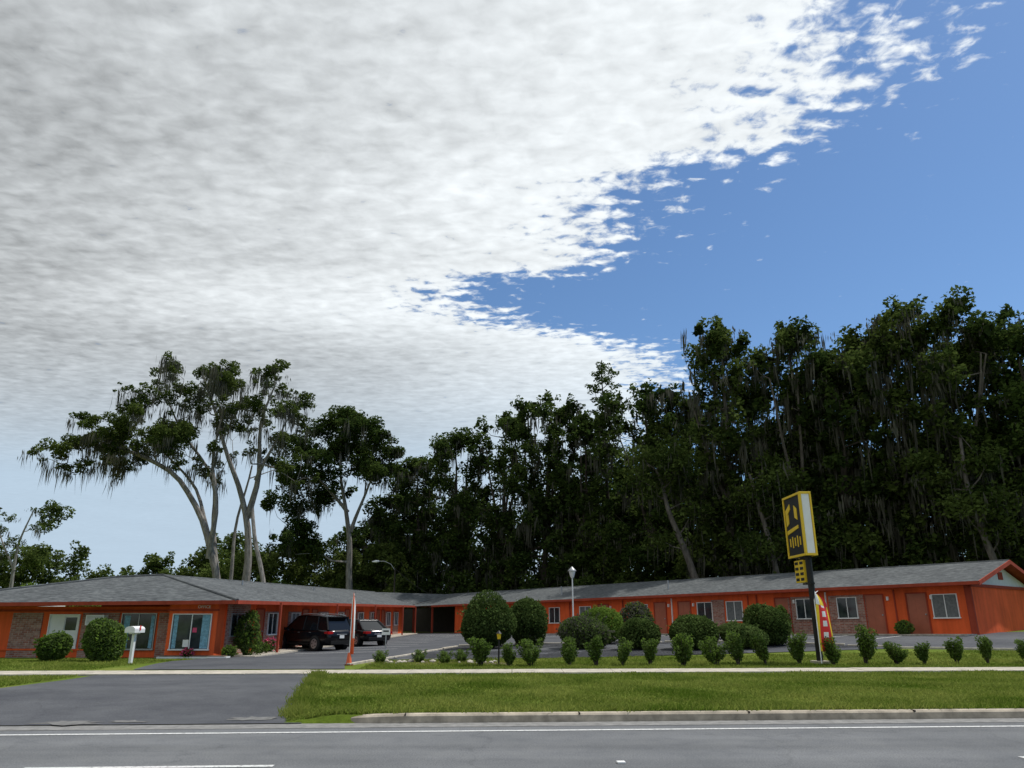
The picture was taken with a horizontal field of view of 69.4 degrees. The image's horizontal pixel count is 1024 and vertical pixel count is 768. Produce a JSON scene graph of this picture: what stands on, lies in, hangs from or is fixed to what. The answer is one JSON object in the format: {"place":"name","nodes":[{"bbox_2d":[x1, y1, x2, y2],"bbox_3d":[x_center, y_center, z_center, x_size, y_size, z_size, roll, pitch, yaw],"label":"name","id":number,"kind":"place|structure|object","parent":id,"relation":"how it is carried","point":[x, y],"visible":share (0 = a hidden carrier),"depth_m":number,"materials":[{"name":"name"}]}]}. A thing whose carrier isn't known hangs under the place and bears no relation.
{"place":"outdoors","nodes":[
{"label":"outdoors","id":0,"kind":"place"},
{"bbox_2d":[0,674,306,724],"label":"driveway","id":1,"kind":"structure","parent":0,"point":[174,699],"depth_m":14.95,"materials":[{"name":"grey asphalt"}]},
{"bbox_2d":[28,716,274,724],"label":"apron patches","id":2,"kind":"object","parent":1,"relation":"on","point":[95,722],"visible":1,"depth_m":12.44,"materials":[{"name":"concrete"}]},
{"bbox_2d":[0,722,1023,767],"bbox_3d":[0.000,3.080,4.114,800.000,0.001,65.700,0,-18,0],"label":"road","id":3,"kind":"structure","parent":0,"point":[954,747],"depth_m":10.12,"materials":[{"name":"grey asphalt"}]},
{"bbox_2d":[0,718,1023,730],"bbox_3d":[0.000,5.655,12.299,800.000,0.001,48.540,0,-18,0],"label":"road gutter","id":4,"kind":"object","parent":3,"relation":"on","point":[255,726],"visible":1,"depth_m":12.25,"materials":[{"name":"concrete"}]},
{"bbox_2d":[0,725,1023,734],"bbox_3d":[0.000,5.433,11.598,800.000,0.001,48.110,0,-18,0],"label":"road edge line","id":5,"kind":"object","parent":3,"relation":"on","point":[506,730],"visible":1,"depth_m":11.59,"materials":[{"name":"paint"}]},
{"bbox_2d":[28,756,1023,767],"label":"road lane line","id":6,"kind":"object","parent":3,"relation":"on","point":[184,766],"visible":1,"depth_m":8.80,"materials":[{"name":"paint"}]},
{"bbox_2d":[351,708,1023,722],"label":"road kerb","id":7,"kind":"structure","parent":3,"relation":"on","point":[472,717],"depth_m":12.72,"materials":[{"name":"concrete"}]},
{"bbox_2d":[0,667,1023,675],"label":"sidewalk","id":8,"kind":"structure","parent":0,"point":[416,671],"depth_m":21.64,"materials":[{"name":"concrete"}]},
{"bbox_2d":[0,630,1023,725],"bbox_3d":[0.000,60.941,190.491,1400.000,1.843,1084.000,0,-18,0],"label":"ground","id":9,"kind":"structure","parent":0,"point":[341,718],"depth_m":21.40,"materials":[{"name":"green plant"}]},
{"bbox_2d":[0,507,45,587],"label":"tree","id":10,"kind":"object","parent":9,"relation":"on","point":[6,556],"visible":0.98,"depth_m":106.03,"materials":[{"name":"green plant"}]},
{"bbox_2d":[32,630,73,661],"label":"round shrub","id":11,"kind":"object","parent":9,"relation":"on","point":[58,645],"visible":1,"depth_m":27.79,"materials":[{"name":"green plant"}]},
{"bbox_2d":[79,617,128,660],"bbox_3d":[-15.379,9.711,27.978,1.657,1.717,1.711,0,-18,0],"label":"round shrub","id":12,"kind":"object","parent":9,"relation":"on","point":[103,639],"visible":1,"depth_m":27.57,"materials":[{"name":"green plant"}]},
{"bbox_2d":[124,626,144,662],"bbox_3d":[-13.340,9.202,26.036,0.420,1.330,0.540,-3,-18,11],"label":"mailbox","id":13,"kind":"object","parent":9,"relation":"on","point":[134,631],"visible":0.94,"depth_m":25.98,"materials":[{"name":"white paint"}]},
{"bbox_2d":[0,498,309,606],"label":"distant tree mass","id":14,"kind":"object","parent":9,"relation":"on","point":[32,562],"visible":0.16,"depth_m":125.97,"materials":[{"name":"green plant"}]},
{"bbox_2d":[21,579,288,606],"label":"bright shrub mass","id":15,"kind":"object","parent":9,"relation":"on","point":[282,582],"depth_m":82.63,"materials":[{"name":"green plant"}]},
{"bbox_2d":[17,351,319,582],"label":"live oak tree","id":16,"kind":"object","parent":9,"relation":"on","point":[167,437],"visible":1,"depth_m":66.23,"materials":[{"name":"green plant"}]},
{"bbox_2d":[180,647,194,656],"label":"flowering plant","id":17,"kind":"object","parent":9,"relation":"on","point":[186,652],"visible":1,"depth_m":31.78,"materials":[{"name":"pink plant"}]},
{"bbox_2d":[220,644,238,656],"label":"flowering plant","id":18,"kind":"object","parent":9,"relation":"on","point":[230,650],"visible":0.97,"depth_m":32.37,"materials":[{"name":"green plant"}]},
{"bbox_2d":[233,609,262,654],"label":"tall shrub","id":19,"kind":"object","parent":9,"relation":"on","point":[244,641],"visible":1,"depth_m":33.86,"materials":[{"name":"green plant"}]},
{"bbox_2d":[250,640,269,652],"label":"flowering plant","id":20,"kind":"object","parent":9,"relation":"on","point":[264,648],"visible":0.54,"depth_m":35.34,"materials":[{"name":"green plant"}]},
{"bbox_2d":[263,636,279,651],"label":"flowering plant","id":21,"kind":"object","parent":9,"relation":"on","point":[272,643],"visible":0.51,"depth_m":36.64,"materials":[{"name":"pink plant"}]},
{"bbox_2d":[222,539,415,608],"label":"background tree mass","id":22,"kind":"object","parent":9,"relation":"on","point":[295,574],"visible":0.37,"depth_m":87.35,"materials":[{"name":"green plant"}]},
{"bbox_2d":[260,405,413,589],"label":"oak tree","id":23,"kind":"object","parent":9,"relation":"on","point":[348,424],"visible":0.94,"depth_m":86.79,"materials":[{"name":"green plant"}]},
{"bbox_2d":[344,592,355,665],"bbox_3d":[-5.500,8.374,25.251,0.292,2.505,0.300,5,-18,-16],"label":"folded feather flag","id":24,"kind":"object","parent":9,"relation":"on","point":[352,635],"visible":0.96,"depth_m":25.22,"materials":[{"name":"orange fabric"}]},
{"bbox_2d":[328,521,390,583],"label":"oak tree","id":25,"kind":"object","parent":9,"relation":"on","point":[359,541],"visible":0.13,"depth_m":100.62,"materials":[{"name":"green plant"}]},
{"bbox_2d":[354,488,443,590],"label":"oak tree","id":26,"kind":"object","parent":9,"relation":"on","point":[383,534],"visible":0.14,"depth_m":95.48,"materials":[{"name":"green plant"}]},
{"bbox_2d":[372,560,429,593],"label":"street lamp","id":27,"kind":"object","parent":9,"relation":"on","point":[376,561],"visible":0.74,"depth_m":81.38,"materials":[{"name":"grey metal"}]},
{"bbox_2d":[362,452,478,608],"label":"oak tree","id":28,"kind":"object","parent":9,"relation":"on","point":[420,545],"visible":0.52,"depth_m":92.44,"materials":[{"name":"green plant"}]},
{"bbox_2d":[405,427,516,607],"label":"oak tree","id":29,"kind":"object","parent":9,"relation":"on","point":[449,447],"visible":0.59,"depth_m":88.69,"materials":[{"name":"green plant"}]},
{"bbox_2d":[466,636,492,664],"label":"shrub","id":30,"kind":"object","parent":9,"relation":"on","point":[481,651],"visible":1,"depth_m":24.27,"materials":[{"name":"green plant"}]},
{"bbox_2d":[455,589,517,646],"bbox_3d":[-1.274,11.681,36.637,3.108,2.920,3.118,0,-18,0],"label":"round shrub","id":31,"kind":"object","parent":9,"relation":"on","point":[480,620],"visible":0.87,"depth_m":35.87,"materials":[{"name":"green plant"}]},
{"bbox_2d":[432,411,558,593],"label":"oak tree","id":32,"kind":"object","parent":9,"relation":"on","point":[505,422],"visible":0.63,"depth_m":84.33,"materials":[{"name":"green plant"}]},
{"bbox_2d":[500,642,515,665],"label":"shrub","id":33,"kind":"object","parent":9,"relation":"on","point":[508,655],"visible":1,"depth_m":24.38,"materials":[{"name":"green plant"}]},
{"bbox_2d":[0,585,1023,658],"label":"walls","id":34,"kind":"structure","parent":9,"relation":"on","point":[997,610],"depth_m":38.90,"materials":[{"name":"orange paint"}]},
{"bbox_2d":[46,593,960,649],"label":"windows","id":35,"kind":"structure","parent":34,"relation":"attached to","point":[188,631],"depth_m":33.39,"materials":[{"name":"grey glass"}]},
{"bbox_2d":[0,560,1023,652],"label":"trim","id":36,"kind":"structure","parent":34,"relation":"on","point":[999,577],"depth_m":38.31,"materials":[{"name":"orange paint"}]},
{"bbox_2d":[0,559,1023,606],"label":"roof","id":37,"kind":"structure","parent":36,"relation":"on","point":[155,587],"depth_m":42.26,"materials":[{"name":"grey"}]},
{"bbox_2d":[255,592,932,644],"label":"doors","id":38,"kind":"structure","parent":34,"relation":"attached to","point":[918,613],"depth_m":40.03,"materials":[{"name":"paint"}]},
{"bbox_2d":[511,596,547,644],"bbox_3d":[0.731,12.512,39.022,2.253,2.624,2.374,6,-19,-20],"label":"round shrub","id":39,"kind":"object","parent":9,"relation":"on","point":[531,618],"visible":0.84,"depth_m":38.40,"materials":[{"name":"green plant"}]},
{"bbox_2d":[515,638,543,665],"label":"shrub","id":40,"kind":"object","parent":9,"relation":"on","point":[528,653],"visible":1,"depth_m":24.39,"materials":[{"name":"green plant"}]},
{"bbox_2d":[479,389,610,589],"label":"oak tree","id":41,"kind":"object","parent":9,"relation":"on","point":[563,415],"visible":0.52,"depth_m":81.94,"materials":[{"name":"green plant"}]},
{"bbox_2d":[560,636,578,664],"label":"shrub","id":42,"kind":"object","parent":9,"relation":"on","point":[568,649],"visible":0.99,"depth_m":24.57,"materials":[{"name":"green plant"}]},
{"bbox_2d":[568,567,575,616],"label":"lamp post","id":43,"kind":"object","parent":9,"relation":"on","point":[571,570],"visible":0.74,"depth_m":43.49,"materials":[{"name":"silver metal"}]},
{"bbox_2d":[524,410,645,587],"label":"oak tree","id":44,"kind":"object","parent":9,"relation":"on","point":[591,539],"visible":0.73,"depth_m":78.43,"materials":[{"name":"green plant"}]},
{"bbox_2d":[555,610,614,648],"bbox_3d":[3.393,11.371,34.142,2.818,1.820,2.950,0,-18,0],"label":"flowering shrub","id":45,"kind":"object","parent":9,"relation":"on","point":[582,629],"visible":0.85,"depth_m":33.37,"materials":[{"name":"green plant"}]},
{"bbox_2d":[545,450,631,566],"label":"oak tree","id":46,"kind":"object","parent":9,"relation":"on","point":[607,462],"visible":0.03,"depth_m":91.39,"materials":[{"name":"green plant"}]},
{"bbox_2d":[583,635,603,665],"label":"shrub","id":47,"kind":"object","parent":9,"relation":"on","point":[594,652],"visible":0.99,"depth_m":24.73,"materials":[{"name":"green plant"}]},
{"bbox_2d":[580,603,623,642],"bbox_3d":[4.388,12.376,38.033,2.726,2.120,2.784,-11,-21,32],"label":"bright shrub","id":48,"kind":"object","parent":9,"relation":"on","point":[611,621],"visible":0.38,"depth_m":37.59,"materials":[{"name":"green plant"}]},
{"bbox_2d":[585,360,631,555],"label":"pine tree","id":49,"kind":"object","parent":9,"relation":"on","point":[606,379],"visible":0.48,"depth_m":87.41,"materials":[{"name":"green plant"}]},
{"bbox_2d":[617,637,633,665],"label":"shrub","id":50,"kind":"object","parent":9,"relation":"on","point":[623,651],"visible":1,"depth_m":24.52,"materials":[{"name":"green plant"}]},
{"bbox_2d":[618,601,653,624],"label":"round shrub","id":51,"kind":"object","parent":9,"relation":"on","point":[635,609],"visible":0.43,"depth_m":39.35,"materials":[{"name":"green plant"}]},
{"bbox_2d":[617,614,661,648],"bbox_3d":[5.620,11.018,32.724,2.012,1.580,2.000,0,-18,0],"label":"round shrub","id":52,"kind":"object","parent":9,"relation":"on","point":[635,630],"visible":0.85,"depth_m":32.15,"materials":[{"name":"green plant"}]},
{"bbox_2d":[588,378,701,582],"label":"oak tree","id":53,"kind":"object","parent":9,"relation":"on","point":[646,407],"visible":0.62,"depth_m":74.35,"materials":[{"name":"green plant"}]},
{"bbox_2d":[641,638,657,663],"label":"shrub","id":54,"kind":"object","parent":9,"relation":"on","point":[649,649],"visible":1,"depth_m":24.79,"materials":[{"name":"green plant"}]},
{"bbox_2d":[609,430,716,578],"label":"leaning oak tree","id":55,"kind":"object","parent":9,"relation":"on","point":[677,466],"visible":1,"depth_m":63.37,"materials":[{"name":"green plant"}]},
{"bbox_2d":[670,632,693,664],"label":"shrub","id":56,"kind":"object","parent":9,"relation":"on","point":[681,646],"visible":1,"depth_m":24.54,"materials":[{"name":"green plant"}]},
{"bbox_2d":[353,521,1023,607],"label":"understory foliage","id":57,"kind":"object","parent":9,"relation":"on","point":[621,568],"visible":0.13,"depth_m":56.41,"materials":[{"name":"green plant"}]},
{"bbox_2d":[637,394,742,578],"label":"oak tree","id":58,"kind":"object","parent":9,"relation":"on","point":[656,428],"visible":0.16,"depth_m":75.95,"materials":[{"name":"green plant"}]},
{"bbox_2d":[666,613,720,648],"bbox_3d":[7.888,10.790,32.272,2.475,1.687,2.473,0,-18,0],"label":"round shrub","id":59,"kind":"object","parent":9,"relation":"on","point":[698,627],"visible":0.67,"depth_m":31.60,"materials":[{"name":"green plant"}]},
{"bbox_2d":[366,418,1023,584],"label":"background foliage","id":60,"kind":"object","parent":9,"relation":"on","point":[613,489],"depth_m":84.80,"materials":[{"name":"green plant"}]},
{"bbox_2d":[697,636,730,664],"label":"shrub","id":61,"kind":"object","parent":9,"relation":"on","point":[713,652],"visible":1,"depth_m":24.70,"materials":[{"name":"green plant"}]},
{"bbox_2d":[668,315,787,578],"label":"oak tree","id":62,"kind":"object","parent":9,"relation":"on","point":[722,350],"visible":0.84,"depth_m":64.28,"materials":[{"name":"green plant"}]},
{"bbox_2d":[724,629,744,664],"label":"shrub","id":63,"kind":"object","parent":9,"relation":"on","point":[736,649],"visible":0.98,"depth_m":24.83,"materials":[{"name":"green plant"}]},
{"bbox_2d":[719,620,769,648],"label":"round shrub","id":64,"kind":"object","parent":9,"relation":"on","point":[746,630],"visible":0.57,"depth_m":31.40,"materials":[{"name":"green plant"}]},
{"bbox_2d":[749,632,769,663],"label":"shrub","id":65,"kind":"object","parent":9,"relation":"on","point":[761,649],"visible":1,"depth_m":25.02,"materials":[{"name":"green plant"}]},
{"bbox_2d":[694,364,835,575],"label":"oak tree","id":66,"kind":"object","parent":9,"relation":"on","point":[745,521],"visible":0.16,"depth_m":64.42,"materials":[{"name":"green plant"}]},
{"bbox_2d":[716,448,817,574],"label":"leaning oak tree","id":67,"kind":"object","parent":9,"relation":"on","point":[768,495],"visible":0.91,"depth_m":58.29,"materials":[{"name":"green plant"}]},
{"bbox_2d":[742,602,792,644],"bbox_3d":[11.377,10.829,33.238,2.434,1.972,2.423,0,-18,0],"label":"round shrub","id":68,"kind":"object","parent":9,"relation":"on","point":[774,623],"visible":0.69,"depth_m":32.64,"materials":[{"name":"green plant"}]},
{"bbox_2d":[738,411,818,478],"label":"oak tree","id":69,"kind":"object","parent":9,"relation":"on","point":[767,439],"depth_m":74.70,"materials":[{"name":"green plant"}]},
{"bbox_2d":[777,605,791,627],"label":"tall shrub","id":70,"kind":"object","parent":9,"relation":"on","point":[781,608],"visible":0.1,"depth_m":42.60,"materials":[{"name":"green plant"}]},
{"bbox_2d":[786,630,807,664],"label":"shrub","id":71,"kind":"object","parent":9,"relation":"on","point":[796,645],"visible":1,"depth_m":24.88,"materials":[{"name":"green plant"}]},
{"bbox_2d":[725,314,872,574],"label":"oak tree","id":72,"kind":"object","parent":9,"relation":"on","point":[791,339],"visible":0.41,"depth_m":63.78,"materials":[{"name":"green plant"}]},
{"bbox_2d":[782,491,830,663],"bbox_3d":[10.550,7.066,26.575,0.500,6.150,1.760,0,-18,0],"label":"motel pole sign","id":73,"kind":"object","parent":9,"relation":"on","point":[799,527],"visible":0.99,"depth_m":26.52,"materials":[{"name":"metal"}]},
{"bbox_2d":[814,591,833,664],"bbox_3d":[10.482,8.267,24.946,0.661,2.508,0.300,3,-18,-8],"label":"feather flag","id":74,"kind":"object","parent":9,"relation":"on","point":[824,628],"visible":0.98,"depth_m":25.00,"materials":[{"name":"red fabric"}]},
{"bbox_2d":[820,636,841,664],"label":"shrub","id":75,"kind":"object","parent":9,"relation":"on","point":[832,654],"visible":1,"depth_m":24.69,"materials":[{"name":"green plant"}]},
{"bbox_2d":[757,339,931,570],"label":"oak tree","id":76,"kind":"object","parent":9,"relation":"on","point":[811,362],"visible":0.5,"depth_m":58.71,"materials":[{"name":"green plant"}]},
{"bbox_2d":[854,624,878,663],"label":"shrub","id":77,"kind":"object","parent":9,"relation":"on","point":[867,642],"visible":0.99,"depth_m":25.09,"materials":[{"name":"green plant"}]},
{"bbox_2d":[808,323,975,568],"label":"oak tree","id":78,"kind":"object","parent":9,"relation":"on","point":[853,360],"visible":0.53,"depth_m":56.55,"materials":[{"name":"green plant"}]},
{"bbox_2d":[882,641,908,664],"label":"shrub","id":79,"kind":"object","parent":9,"relation":"on","point":[896,653],"visible":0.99,"depth_m":24.97,"materials":[{"name":"green plant"}]},
{"bbox_2d":[893,619,914,633],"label":"shrub","id":80,"kind":"object","parent":9,"relation":"on","point":[903,626],"visible":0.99,"depth_m":37.80,"materials":[{"name":"green plant"}]},
{"bbox_2d":[913,641,930,663],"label":"shrub","id":81,"kind":"object","parent":9,"relation":"on","point":[922,651],"visible":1,"depth_m":25.03,"materials":[{"name":"green plant"}]},
{"bbox_2d":[860,285,1023,568],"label":"oak tree","id":82,"kind":"object","parent":9,"relation":"on","point":[943,325],"visible":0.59,"depth_m":56.11,"materials":[{"name":"green plant"}]},
{"bbox_2d":[942,636,964,662],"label":"shrub","id":83,"kind":"object","parent":9,"relation":"on","point":[954,650],"visible":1,"depth_m":25.45,"materials":[{"name":"green plant"}]},
{"bbox_2d":[900,406,1023,560],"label":"leaning oak tree","id":84,"kind":"object","parent":9,"relation":"on","point":[980,511],"visible":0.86,"depth_m":50.67,"materials":[{"name":"green plant"}]},
{"bbox_2d":[917,338,1023,561],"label":"oak tree","id":85,"kind":"object","parent":9,"relation":"on","point":[1011,364],"visible":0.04,"depth_m":59.96,"materials":[{"name":"green plant"}]},
{"bbox_2d":[943,303,1023,558],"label":"oak tree","id":86,"kind":"object","parent":9,"relation":"on","point":[1010,384],"visible":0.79,"depth_m":55.25,"materials":[{"name":"green plant"}]},
{"bbox_2d":[974,635,992,662],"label":"shrub","id":87,"kind":"object","parent":9,"relation":"on","point":[984,648],"visible":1,"depth_m":25.45,"materials":[{"name":"green plant"}]},
{"bbox_2d":[1014,639,1023,660],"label":"shrub","id":88,"kind":"object","parent":9,"relation":"on","point":[1020,644],"visible":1,"depth_m":25.34,"materials":[{"name":"green plant"}]},
{"bbox_2d":[0,0,1023,587],"label":"sky","id":89,"kind":"structure","parent":0,"point":[439,213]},
{"bbox_2d":[133,632,1023,669],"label":"parking lot","id":90,"kind":"structure","parent":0,"point":[331,658],"depth_m":32.51,"materials":[{"name":"grey asphalt"}]},
{"bbox_2d":[282,613,350,650],"bbox_3d":[-10.734,13.420,40.004,4.790,1.925,2.300,-13,-22,36],"label":"parked suv","id":91,"kind":"object","parent":90,"relation":"on","point":[317,632],"visible":0.81,"depth_m":38.89,"materials":[{"name":"black paint"}]},
{"bbox_2d":[350,619,391,646],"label":"suv","id":92,"kind":"object","parent":90,"relation":"on","point":[368,630],"visible":0.65,"depth_m":42.99,"materials":[{"name":"black paint"}]},
{"bbox_2d":[301,634,896,653],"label":"parking lines","id":93,"kind":"object","parent":90,"relation":"on","point":[451,634],"visible":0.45,"depth_m":40.87,"materials":[{"name":"paint"}]},
{"bbox_2d":[347,640,1017,664],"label":"island kerb","id":94,"kind":"structure","parent":90,"relation":"on","point":[390,657],"depth_m":30.45,"materials":[{"name":"concrete"}]},
{"bbox_3d":[-2.500,9.943,26.434,5.000,0.024,3.600,0,-18,0],"label":"mulch bed","id":95,"kind":"object","parent":90,"relation":"on","visible":0},
{"bbox_2d":[372,650,388,662],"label":"shrub","id":96,"kind":"object","parent":95,"relation":"on","point":[380,656],"visible":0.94,"depth_m":25.84,"materials":[{"name":"green plant"}]},
{"bbox_2d":[382,628,389,656],"bbox_3d":[-4.550,9.448,26.576,0.300,1.260,0.065,0,-18,0],"label":"parking sign","id":97,"kind":"object","parent":95,"relation":"on","point":[385,631],"visible":0.76,"depth_m":26.70,"materials":[{"name":"grey metal"}]},
{"bbox_2d":[411,649,427,661],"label":"shrub","id":98,"kind":"object","parent":95,"relation":"on","point":[419,656],"visible":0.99,"depth_m":26.41,"materials":[{"name":"green plant"}]},
{"bbox_2d":[374,659,496,663],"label":"garden rocks","id":99,"kind":"object","parent":95,"relation":"on","point":[432,660],"visible":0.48,"depth_m":26.04,"materials":[{"name":"stone"}]},
{"bbox_2d":[436,650,452,662],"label":"shrub","id":100,"kind":"object","parent":95,"relation":"on","point":[444,657],"visible":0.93,"depth_m":25.49,"materials":[{"name":"green plant"}]},
{"bbox_2d":[454,649,469,661],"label":"shrub","id":101,"kind":"object","parent":95,"relation":"on","point":[461,655],"visible":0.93,"depth_m":26.51,"materials":[{"name":"green plant"}]},
{"bbox_2d":[496,631,501,663],"bbox_3d":[-0.450,9.081,25.342,0.203,1.200,0.203,7,-19,-21],"label":"garden lantern","id":102,"kind":"object","parent":95,"relation":"on","point":[498,633],"visible":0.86,"depth_m":25.38,"materials":[{"name":"metal"}]}
]}

